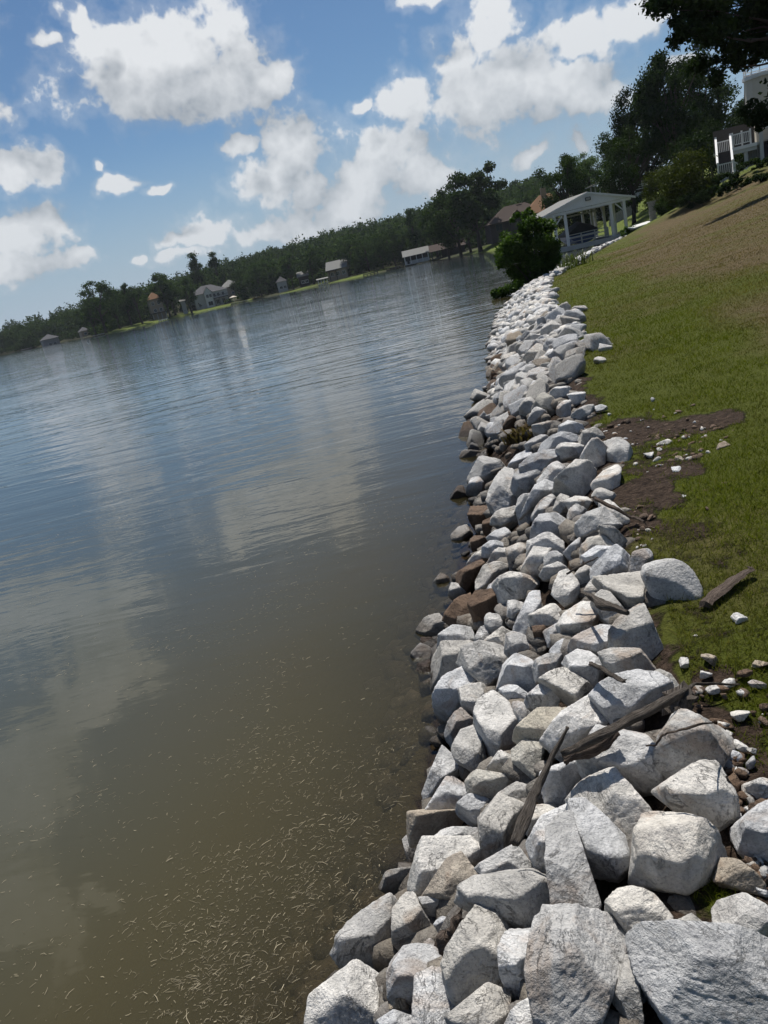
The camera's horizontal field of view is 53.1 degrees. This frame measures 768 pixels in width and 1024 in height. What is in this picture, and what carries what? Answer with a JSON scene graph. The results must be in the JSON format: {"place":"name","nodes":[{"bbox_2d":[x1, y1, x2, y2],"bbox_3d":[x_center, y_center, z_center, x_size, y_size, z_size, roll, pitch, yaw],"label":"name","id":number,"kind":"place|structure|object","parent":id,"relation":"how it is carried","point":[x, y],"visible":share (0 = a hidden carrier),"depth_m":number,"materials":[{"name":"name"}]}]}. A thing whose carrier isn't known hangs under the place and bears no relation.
{"place":"outdoors","nodes":[
{"label":"outdoors","id":0,"kind":"place"},
{"bbox_2d":[0,239,603,1023],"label":"lake water","id":1,"kind":"structure","parent":0,"point":[306,419],"depth_m":6.53,"materials":[{"name":"liquid"}]},
{"bbox_2d":[0,492,445,1023],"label":"floating straw","id":2,"kind":"object","parent":1,"relation":"on","point":[242,870],"visible":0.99,"depth_m":3.27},
{"bbox_2d":[533,192,635,251],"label":"boathouse","id":3,"kind":"object","parent":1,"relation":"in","point":[573,204],"visible":0.59,"depth_m":66.05,"materials":[{"name":"white paint"}]},
{"bbox_2d":[559,221,598,243],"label":"covered boat","id":4,"kind":"object","parent":3,"relation":"in","point":[577,227],"visible":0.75,"depth_m":68.47,"materials":[{"name":"fabric"}]},
{"bbox_2d":[0,153,767,1023],"bbox_3d":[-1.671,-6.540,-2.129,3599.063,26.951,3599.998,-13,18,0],"label":"ground","id":5,"kind":"structure","parent":0,"point":[630,493],"depth_m":5.44,"materials":[{"name":"plant"}]},
{"bbox_2d":[40,334,59,345],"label":"lake cabin","id":6,"kind":"object","parent":5,"relation":"on","point":[47,339],"visible":0.61,"depth_m":382.86,"materials":[{"name":"grey"}]},
{"bbox_2d":[74,304,103,334],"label":"tree","id":7,"kind":"object","parent":5,"relation":"on","point":[87,319],"visible":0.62,"depth_m":278.00,"materials":[{"name":"green plant"}]},
{"bbox_2d":[75,280,121,332],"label":"tree","id":8,"kind":"object","parent":5,"relation":"on","point":[95,301],"visible":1,"depth_m":272.45,"materials":[{"name":"green plant"}]},
{"bbox_2d":[102,290,126,328],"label":"tree","id":9,"kind":"object","parent":5,"relation":"on","point":[114,314],"visible":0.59,"depth_m":283.53,"materials":[{"name":"green plant"}]},
{"bbox_2d":[114,283,135,325],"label":"tree","id":10,"kind":"object","parent":5,"relation":"on","point":[123,287],"visible":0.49,"depth_m":288.42,"materials":[{"name":"green plant"}]},
{"bbox_2d":[121,286,149,323],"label":"tree","id":11,"kind":"object","parent":5,"relation":"on","point":[138,293],"visible":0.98,"depth_m":287.12,"materials":[{"name":"green plant"}]},
{"bbox_2d":[147,293,167,319],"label":"tan house","id":12,"kind":"structure","parent":5,"relation":"on","point":[156,309],"depth_m":299.31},
{"bbox_2d":[148,275,177,316],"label":"tree","id":13,"kind":"object","parent":5,"relation":"on","point":[166,291],"visible":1,"depth_m":296.40,"materials":[{"name":"green plant"}]},
{"bbox_2d":[147,272,183,314],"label":"tree","id":14,"kind":"object","parent":5,"relation":"on","point":[159,275],"visible":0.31,"depth_m":306.17,"materials":[{"name":"green plant"}]},
{"bbox_2d":[176,277,197,312],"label":"tree","id":15,"kind":"object","parent":5,"relation":"on","point":[190,296],"visible":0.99,"depth_m":301.90,"materials":[{"name":"green plant"}]},
{"bbox_2d":[185,250,207,287],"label":"pine tree","id":16,"kind":"object","parent":5,"relation":"on","point":[195,266],"visible":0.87,"depth_m":334.60,"materials":[{"name":"green plant"}]},
{"bbox_2d":[191,284,229,309],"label":"white house","id":17,"kind":"structure","parent":5,"relation":"on","point":[209,296],"depth_m":316.50,"materials":[{"name":"grey"}]},
{"bbox_2d":[206,251,225,285],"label":"pine tree","id":18,"kind":"object","parent":5,"relation":"on","point":[213,262],"visible":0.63,"depth_m":349.05,"materials":[{"name":"green plant"}]},
{"bbox_2d":[229,268,253,295],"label":"tree","id":19,"kind":"object","parent":5,"relation":"on","point":[233,285],"visible":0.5,"depth_m":324.77,"materials":[{"name":"green plant"}]},
{"bbox_2d":[0,172,557,353],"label":"wood","id":20,"kind":"object","parent":5,"relation":"on","point":[62,324],"visible":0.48,"depth_m":336.55,"materials":[{"name":"green plant"}]},
{"bbox_2d":[276,277,287,292],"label":"cottage","id":21,"kind":"structure","parent":5,"relation":"on","point":[281,282],"depth_m":296.88,"materials":[{"name":"grey"}]},
{"bbox_2d":[278,252,298,288],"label":"tree","id":22,"kind":"object","parent":5,"relation":"on","point":[285,266],"visible":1,"depth_m":290.39,"materials":[{"name":"green plant"}]},
{"bbox_2d":[296,271,309,286],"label":"cottage","id":23,"kind":"structure","parent":5,"relation":"on","point":[303,280],"depth_m":290.66,"materials":[{"name":"wood"}]},
{"bbox_2d":[298,248,322,283],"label":"tree","id":24,"kind":"object","parent":5,"relation":"on","point":[311,266],"visible":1,"depth_m":287.60,"materials":[{"name":"green plant"}]},
{"bbox_2d":[323,259,350,282],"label":"pale roof house","id":25,"kind":"structure","parent":5,"relation":"on","point":[337,270],"depth_m":273.38,"materials":[{"name":"beige"}]},
{"bbox_2d":[335,233,364,273],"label":"tree","id":26,"kind":"object","parent":5,"relation":"on","point":[340,245],"visible":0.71,"depth_m":271.91,"materials":[{"name":"green plant"}]},
{"bbox_2d":[374,229,404,265],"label":"tree","id":27,"kind":"object","parent":5,"relation":"on","point":[391,245],"visible":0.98,"depth_m":256.93,"materials":[{"name":"green plant"}]},
{"bbox_2d":[402,208,423,247],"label":"pine tree","id":28,"kind":"object","parent":5,"relation":"on","point":[409,219],"visible":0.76,"depth_m":258.15,"materials":[{"name":"green plant"}]},
{"bbox_2d":[402,246,429,265],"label":"boathouse","id":29,"kind":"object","parent":5,"relation":"on","point":[415,255],"visible":0.78,"depth_m":247.38,"materials":[{"name":"white paint"}]},
{"bbox_2d":[411,202,439,257],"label":"tree","id":30,"kind":"object","parent":5,"relation":"on","point":[424,233],"visible":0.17,"depth_m":244.69,"materials":[{"name":"green plant"}]},
{"bbox_2d":[420,205,459,257],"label":"tree","id":31,"kind":"object","parent":5,"relation":"on","point":[437,238],"visible":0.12,"depth_m":208.71,"materials":[{"name":"green plant"}]},
{"bbox_2d":[428,239,465,260],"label":"boathouse","id":32,"kind":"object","parent":5,"relation":"on","point":[437,247],"visible":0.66,"depth_m":233.17,"materials":[{"name":"grey"}]},
{"bbox_2d":[417,181,485,256],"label":"tree","id":33,"kind":"object","parent":5,"relation":"on","point":[439,227],"visible":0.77,"depth_m":189.12,"materials":[{"name":"green plant"}]},
{"bbox_2d":[449,485,468,505],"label":"rock","id":34,"kind":"object","parent":5,"relation":"on","point":[458,496],"visible":0.93,"depth_m":7.89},
{"bbox_2d":[450,524,473,544],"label":"rock","id":35,"kind":"object","parent":5,"relation":"on","point":[462,532],"visible":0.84,"depth_m":6.79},
{"bbox_2d":[443,212,484,252],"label":"tree","id":36,"kind":"object","parent":5,"relation":"on","point":[468,238],"visible":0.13,"depth_m":200.29,"materials":[{"name":"green plant"}]},
{"bbox_2d":[443,171,496,252],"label":"tree","id":37,"kind":"object","parent":5,"relation":"on","point":[469,216],"visible":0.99,"depth_m":176.65,"materials":[{"name":"green plant"}]},
{"bbox_2d":[455,559,485,593],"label":"rock","id":38,"kind":"object","parent":5,"relation":"on","point":[466,576],"visible":0.76,"depth_m":5.48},
{"bbox_2d":[467,505,486,533],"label":"rock","id":39,"kind":"object","parent":5,"relation":"on","point":[475,515],"visible":0.64,"depth_m":6.67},
{"bbox_2d":[466,160,507,221],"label":"tree","id":40,"kind":"object","parent":5,"relation":"on","point":[481,179],"visible":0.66,"depth_m":179.65,"materials":[{"name":"green plant"}]},
{"bbox_2d":[236,235,767,1023],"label":"riprap bank","id":41,"kind":"structure","parent":5,"relation":"on","point":[496,689],"depth_m":3.44,"materials":[{"name":"stone"}]},
{"bbox_2d":[303,959,378,1023],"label":"rock","id":42,"kind":"object","parent":41,"relation":"on","point":[348,993],"visible":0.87,"depth_m":2.32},
{"bbox_2d":[329,892,397,972],"bbox_3d":[-0.021,1.482,2.665,0.331,0.254,0.176,-26,22,-35],"label":"rock","id":43,"kind":"object","parent":41,"relation":"on","point":[360,934],"visible":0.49,"depth_m":2.59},
{"bbox_2d":[414,613,444,640],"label":"rock","id":44,"kind":"object","parent":41,"relation":"on","point":[431,625],"visible":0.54,"depth_m":5.19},
{"bbox_2d":[406,809,463,847],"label":"rock","id":45,"kind":"object","parent":41,"relation":"on","point":[420,823],"visible":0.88,"depth_m":3.13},
{"bbox_2d":[434,906,463,956],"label":"rock","id":46,"kind":"object","parent":41,"relation":"on","point":[443,937],"visible":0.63,"depth_m":2.12,"materials":[{"name":"stone"}]},
{"bbox_2d":[442,592,471,625],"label":"rock","id":47,"kind":"object","parent":41,"relation":"on","point":[458,606],"visible":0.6,"depth_m":4.92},
{"bbox_2d":[467,588,497,630],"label":"rock","id":48,"kind":"object","parent":41,"relation":"on","point":[481,603],"visible":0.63,"depth_m":4.58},
{"bbox_2d":[453,868,549,928],"bbox_3d":[0.376,1.124,2.223,0.346,0.228,0.226,-13,18,0],"label":"rock","id":49,"kind":"object","parent":41,"relation":"on","point":[515,898],"visible":0.57,"depth_m":2.14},
{"bbox_2d":[496,422,532,444],"bbox_3d":[1.418,-0.807,8.020,0.452,0.179,0.414,-1,21,34],"label":"grass tuft","id":50,"kind":"object","parent":41,"relation":"on","point":[515,436],"visible":0.69,"depth_m":8.00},
{"bbox_2d":[510,726,568,846],"bbox_3d":[0.472,0.816,2.306,0.040,0.188,0.363,4,24,42],"label":"driftwood log","id":51,"kind":"object","parent":41,"relation":"on","point":[523,821],"visible":1,"depth_m":2.26,"materials":[{"name":"brown wood"}]},
{"bbox_2d":[544,810,601,909],"bbox_3d":[0.521,1.011,2.175,0.136,0.179,0.332,-11,18,7],"label":"rock","id":52,"kind":"object","parent":41,"relation":"on","point":[569,877],"visible":0.8,"depth_m":2.11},
{"bbox_2d":[552,459,596,496],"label":"rock","id":53,"kind":"object","parent":41,"relation":"on","point":[576,477],"visible":0.84,"depth_m":5.31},
{"bbox_2d":[558,249,593,266],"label":"reed clump","id":54,"kind":"object","parent":41,"relation":"on","point":[572,257],"visible":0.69,"depth_m":37.71,"materials":[{"name":"green plant"}]},
{"bbox_2d":[524,903,627,1023],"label":"rock","id":55,"kind":"object","parent":41,"relation":"on","point":[575,953],"visible":0.98,"depth_m":1.75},
{"bbox_2d":[579,437,607,466],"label":"rock","id":56,"kind":"object","parent":41,"relation":"on","point":[594,450],"visible":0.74,"depth_m":5.53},
{"bbox_2d":[563,797,629,882],"bbox_3d":[0.651,0.973,2.263,0.181,0.189,0.272,-13,18,0],"label":"rock","id":57,"kind":"object","parent":41,"relation":"on","point":[604,841],"visible":0.78,"depth_m":2.19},
{"bbox_2d":[588,661,626,682],"bbox_3d":[0.816,0.588,2.812,0.027,0.034,0.203,-19,19,-20],"label":"driftwood stick","id":58,"kind":"object","parent":41,"relation":"on","point":[607,672],"visible":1,"depth_m":2.79,"materials":[{"name":"brown wood"}]},
{"bbox_2d":[576,724,663,797],"bbox_3d":[0.778,0.828,2.562,0.271,0.267,0.256,-10,18,9],"label":"rock","id":59,"kind":"object","parent":41,"relation":"on","point":[627,754],"visible":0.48,"depth_m":2.45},
{"bbox_2d":[562,732,619,764],"bbox_3d":[0.668,0.767,2.474,0.194,0.126,0.075,-9,18,13],"label":"driftwood branch","id":60,"kind":"object","parent":59,"relation":"on","point":[598,748],"visible":0.6,"depth_m":2.44,"materials":[{"name":"brown wood"}]},
{"bbox_2d":[608,603,663,658],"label":"rock","id":61,"kind":"object","parent":41,"relation":"on","point":[635,627],"visible":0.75,"depth_m":3.15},
{"bbox_2d":[580,591,629,614],"bbox_3d":[0.909,0.383,3.273,0.073,0.066,0.353,-18,18,-16],"label":"driftwood stick","id":62,"kind":"object","parent":61,"relation":"on","point":[601,604],"visible":1,"depth_m":3.19,"materials":[{"name":"brown wood"}]},
{"bbox_2d":[604,885,672,932],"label":"rock","id":63,"kind":"object","parent":41,"relation":"on","point":[628,907],"visible":0.76,"depth_m":1.91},
{"bbox_2d":[560,682,739,756],"bbox_3d":[0.907,0.643,2.543,0.730,0.166,0.153,-20,19,-23],"label":"driftwood log","id":64,"kind":"object","parent":41,"relation":"on","point":[627,720],"visible":0.98,"depth_m":2.42,"materials":[{"name":"brown wood"}]},
{"bbox_2d":[640,558,703,600],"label":"rock","id":65,"kind":"object","parent":41,"relation":"on","point":[673,579],"visible":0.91,"depth_m":3.44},
{"bbox_2d":[627,811,727,895],"bbox_3d":[0.783,0.926,2.074,0.248,0.242,0.240,3,23,40],"label":"rock","id":66,"kind":"object","parent":41,"relation":"on","point":[680,853],"visible":0.9,"depth_m":1.99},
{"bbox_2d":[652,708,735,780],"bbox_3d":[0.990,0.741,2.459,0.232,0.253,0.259,0,22,35],"label":"rock","id":67,"kind":"object","parent":41,"relation":"on","point":[674,753],"visible":0.77,"depth_m":2.38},
{"bbox_2d":[646,722,712,746],"bbox_3d":[0.870,0.614,2.156,0.294,0.154,0.100,-23,20,-28],"label":"dry vine","id":68,"kind":"object","parent":67,"relation":"on","point":[678,730],"visible":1,"depth_m":2.11,"materials":[{"name":"brown wood"}]},
{"bbox_2d":[651,759,739,831],"bbox_3d":[0.907,0.853,2.249,0.202,0.240,0.223,-13,18,0],"label":"rock","id":69,"kind":"object","parent":41,"relation":"on","point":[704,788],"visible":0.79,"depth_m":2.16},
{"bbox_2d":[624,919,767,1023],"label":"rock","id":70,"kind":"object","parent":41,"relation":"on","point":[694,972],"visible":1,"depth_m":1.64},
{"bbox_2d":[483,202,530,244],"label":"gabled house","id":71,"kind":"structure","parent":5,"relation":"on","point":[496,224],"depth_m":172.60,"materials":[{"name":"brick"}]},
{"bbox_2d":[490,206,563,298],"bbox_3d":[6.091,-11.188,33.064,2.974,3.631,3.451,-4,20,26],"label":"shore bush","id":72,"kind":"object","parent":5,"relation":"on","point":[525,256],"visible":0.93,"depth_m":32.91,"materials":[{"name":"green plant"}]},
{"bbox_2d":[530,187,556,214],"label":"orange roof house","id":73,"kind":"structure","parent":5,"relation":"on","point":[535,206],"depth_m":171.39,"materials":[{"name":"brick"}]},
{"bbox_2d":[533,153,592,225],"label":"tree","id":74,"kind":"object","parent":5,"relation":"on","point":[572,176],"visible":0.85,"depth_m":105.21,"materials":[{"name":"green plant"}]},
{"bbox_2d":[551,212,598,241],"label":"hedge bush","id":75,"kind":"object","parent":5,"relation":"on","point":[562,225],"visible":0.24,"depth_m":105.04,"materials":[{"name":"green plant"}]},
{"bbox_2d":[575,152,615,192],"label":"tree","id":76,"kind":"object","parent":5,"relation":"on","point":[589,162],"visible":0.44,"depth_m":118.48,"materials":[{"name":"green plant"}]},
{"bbox_2d":[583,203,626,221],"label":"hedge bush","id":77,"kind":"object","parent":5,"relation":"on","point":[587,215],"visible":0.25,"depth_m":101.48,"materials":[{"name":"green plant"}]},
{"bbox_2d":[585,131,640,183],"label":"tree","id":78,"kind":"object","parent":5,"relation":"on","point":[600,166],"visible":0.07,"depth_m":131.06,"materials":[{"name":"green plant"}]},
{"bbox_2d":[591,496,646,525],"bbox_3d":[1.318,-0.009,4.317,0.297,0.191,0.071,-3,20,28],"label":"driftwood plank","id":79,"kind":"object","parent":5,"relation":"on","point":[606,504],"visible":1,"depth_m":4.31,"materials":[{"name":"grey wood"}]},
{"bbox_2d":[609,204,637,226],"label":"retaining wall","id":80,"kind":"structure","parent":5,"relation":"on","point":[619,216],"depth_m":92.13,"materials":[{"name":"stone"}]},
{"bbox_2d":[585,166,663,219],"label":"tree","id":81,"kind":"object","parent":5,"relation":"on","point":[637,194],"depth_m":107.09,"materials":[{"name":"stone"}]},
{"bbox_2d":[590,124,671,223],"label":"tree","id":82,"kind":"object","parent":5,"relation":"on","point":[614,152],"visible":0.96,"depth_m":79.91,"materials":[{"name":"green plant"}]},
{"bbox_2d":[618,192,653,209],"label":"hedge bush","id":83,"kind":"object","parent":5,"relation":"on","point":[639,198],"visible":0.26,"depth_m":87.49,"materials":[{"name":"green plant"}]},
{"bbox_2d":[607,85,684,195],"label":"tree","id":84,"kind":"object","parent":5,"relation":"on","point":[624,117],"visible":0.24,"depth_m":85.38,"materials":[{"name":"green plant"}]},
{"bbox_2d":[551,185,767,372],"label":"dry lawn grass","id":85,"kind":"structure","parent":5,"relation":"on","point":[655,275],"depth_m":14.70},
{"bbox_2d":[557,220,767,906],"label":"lawn grass","id":86,"kind":"structure","parent":5,"relation":"on","point":[683,403],"depth_m":4.75,"materials":[{"name":"plant"}]},
{"bbox_2d":[731,612,747,623],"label":"loose stone","id":87,"kind":"object","parent":86,"relation":"on","point":[738,617],"visible":0.98,"depth_m":3.10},
{"bbox_2d":[652,197,677,214],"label":"hedge bush","id":88,"kind":"object","parent":5,"relation":"on","point":[659,210],"visible":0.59,"depth_m":57.77,"materials":[{"name":"green plant"}]},
{"bbox_2d":[638,160,702,213],"bbox_3d":[22.866,-25.737,60.904,4.924,4.325,5.004,-13,18,0],"label":"hedge bush","id":89,"kind":"object","parent":5,"relation":"on","point":[650,196],"visible":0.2,"depth_m":61.33,"materials":[{"name":"green plant"}]},
{"bbox_2d":[627,45,715,163],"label":"tree","id":90,"kind":"object","parent":5,"relation":"on","point":[650,106],"visible":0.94,"depth_m":76.05,"materials":[{"name":"green plant"}]},
{"bbox_2d":[590,404,767,883],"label":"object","id":91,"kind":"object","parent":5,"relation":"on","point":[741,774],"visible":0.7,"depth_m":2.67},
{"bbox_2d":[662,680,699,715],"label":"rock","id":92,"kind":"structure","parent":5,"relation":"on","point":[689,698],"depth_m":2.59,"materials":[{"name":"grey stone"}]},
{"bbox_2d":[654,144,719,207],"bbox_3d":[21.169,-23.315,53.581,4.629,4.004,3.777,-27,22,-38],"label":"hedge bush","id":93,"kind":"object","parent":5,"relation":"on","point":[678,183],"visible":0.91,"depth_m":53.08,"materials":[{"name":"green plant"}]},
{"bbox_2d":[636,39,741,177],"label":"tree","id":94,"kind":"object","parent":5,"relation":"on","point":[714,106],"visible":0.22,"depth_m":80.34,"materials":[{"name":"green plant"}]},
{"bbox_2d":[676,192,716,208],"bbox_3d":[21.123,-21.174,52.195,2.756,1.214,2.141,-27,22,-38],"label":"hedge bush","id":95,"kind":"object","parent":5,"relation":"on","point":[686,198],"visible":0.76,"depth_m":51.87,"materials":[{"name":"green plant"}]},
{"bbox_2d":[634,0,767,133],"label":"oak tree","id":96,"kind":"object","parent":5,"relation":"on","point":[717,24],"visible":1,"depth_m":29.59,"materials":[{"name":"green plant"}]},
{"bbox_2d":[658,126,756,191],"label":"hedge bush","id":97,"kind":"object","parent":5,"relation":"on","point":[699,140],"visible":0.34,"depth_m":66.02,"materials":[{"name":"green plant"}]},
{"bbox_2d":[701,653,717,666],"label":"loose stone","id":98,"kind":"object","parent":5,"relation":"on","point":[709,658],"visible":0.99,"depth_m":2.89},
{"bbox_2d":[699,181,738,201],"bbox_3d":[22.087,-20.999,50.337,2.576,1.174,2.350,-6,19,22],"label":"hedge bush","id":99,"kind":"object","parent":5,"relation":"on","point":[705,194],"visible":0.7,"depth_m":50.03,"materials":[{"name":"green plant"}]},
{"bbox_2d":[695,79,743,129],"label":"tree","id":100,"kind":"object","parent":5,"relation":"on","point":[726,86],"visible":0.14,"depth_m":90.84,"materials":[{"name":"green plant"}]},
{"bbox_2d":[710,171,739,185],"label":"hedge bush","id":101,"kind":"object","parent":5,"relation":"on","point":[717,178],"visible":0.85,"depth_m":53.14,"materials":[{"name":"green plant"}]},
{"bbox_2d":[694,103,756,176],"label":"hedge bush","id":102,"kind":"object","parent":5,"relation":"on","point":[736,120],"visible":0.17,"depth_m":69.67,"materials":[{"name":"green plant"}]},
{"bbox_2d":[699,566,754,609],"bbox_3d":[1.496,0.332,3.357,0.346,0.083,0.071,-22,20,-26],"label":"driftwood plank","id":103,"kind":"object","parent":5,"relation":"on","point":[716,593],"visible":1,"depth_m":3.33,"materials":[{"name":"brown wood"}]},
{"bbox_2d":[730,710,749,721],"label":"loose stone","id":104,"kind":"object","parent":5,"relation":"on","point":[737,715],"visible":1,"depth_m":2.56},
{"bbox_2d":[713,66,767,182],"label":"deck house","id":105,"kind":"structure","parent":5,"relation":"on","point":[729,143],"depth_m":57.01,"materials":[{"name":"white paint"}]},
{"bbox_2d":[720,171,767,191],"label":"hedge bush","id":106,"kind":"object","parent":5,"relation":"on","point":[755,178],"visible":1,"depth_m":48.36,"materials":[{"name":"green plant"}]},
{"bbox_2d":[729,800,767,865],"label":"rock","id":107,"kind":"object","parent":5,"relation":"on","point":[748,832],"visible":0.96,"depth_m":2.02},
{"bbox_2d":[734,156,767,172],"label":"hedge bush","id":108,"kind":"object","parent":5,"relation":"on","point":[744,165],"visible":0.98,"depth_m":52.24,"materials":[{"name":"green plant"}]},
{"bbox_2d":[748,679,766,688],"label":"loose stone","id":109,"kind":"object","parent":5,"relation":"on","point":[752,683],"visible":0.99,"depth_m":2.69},
{"bbox_2d":[0,0,767,331],"label":"sky","id":110,"kind":"structure","parent":0,"point":[137,137],"materials":[{"name":"blue"}]},
{"bbox_2d":[602,397,767,897],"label":"gravel","id":111,"kind":"structure","parent":0,"point":[750,765],"depth_m":2.38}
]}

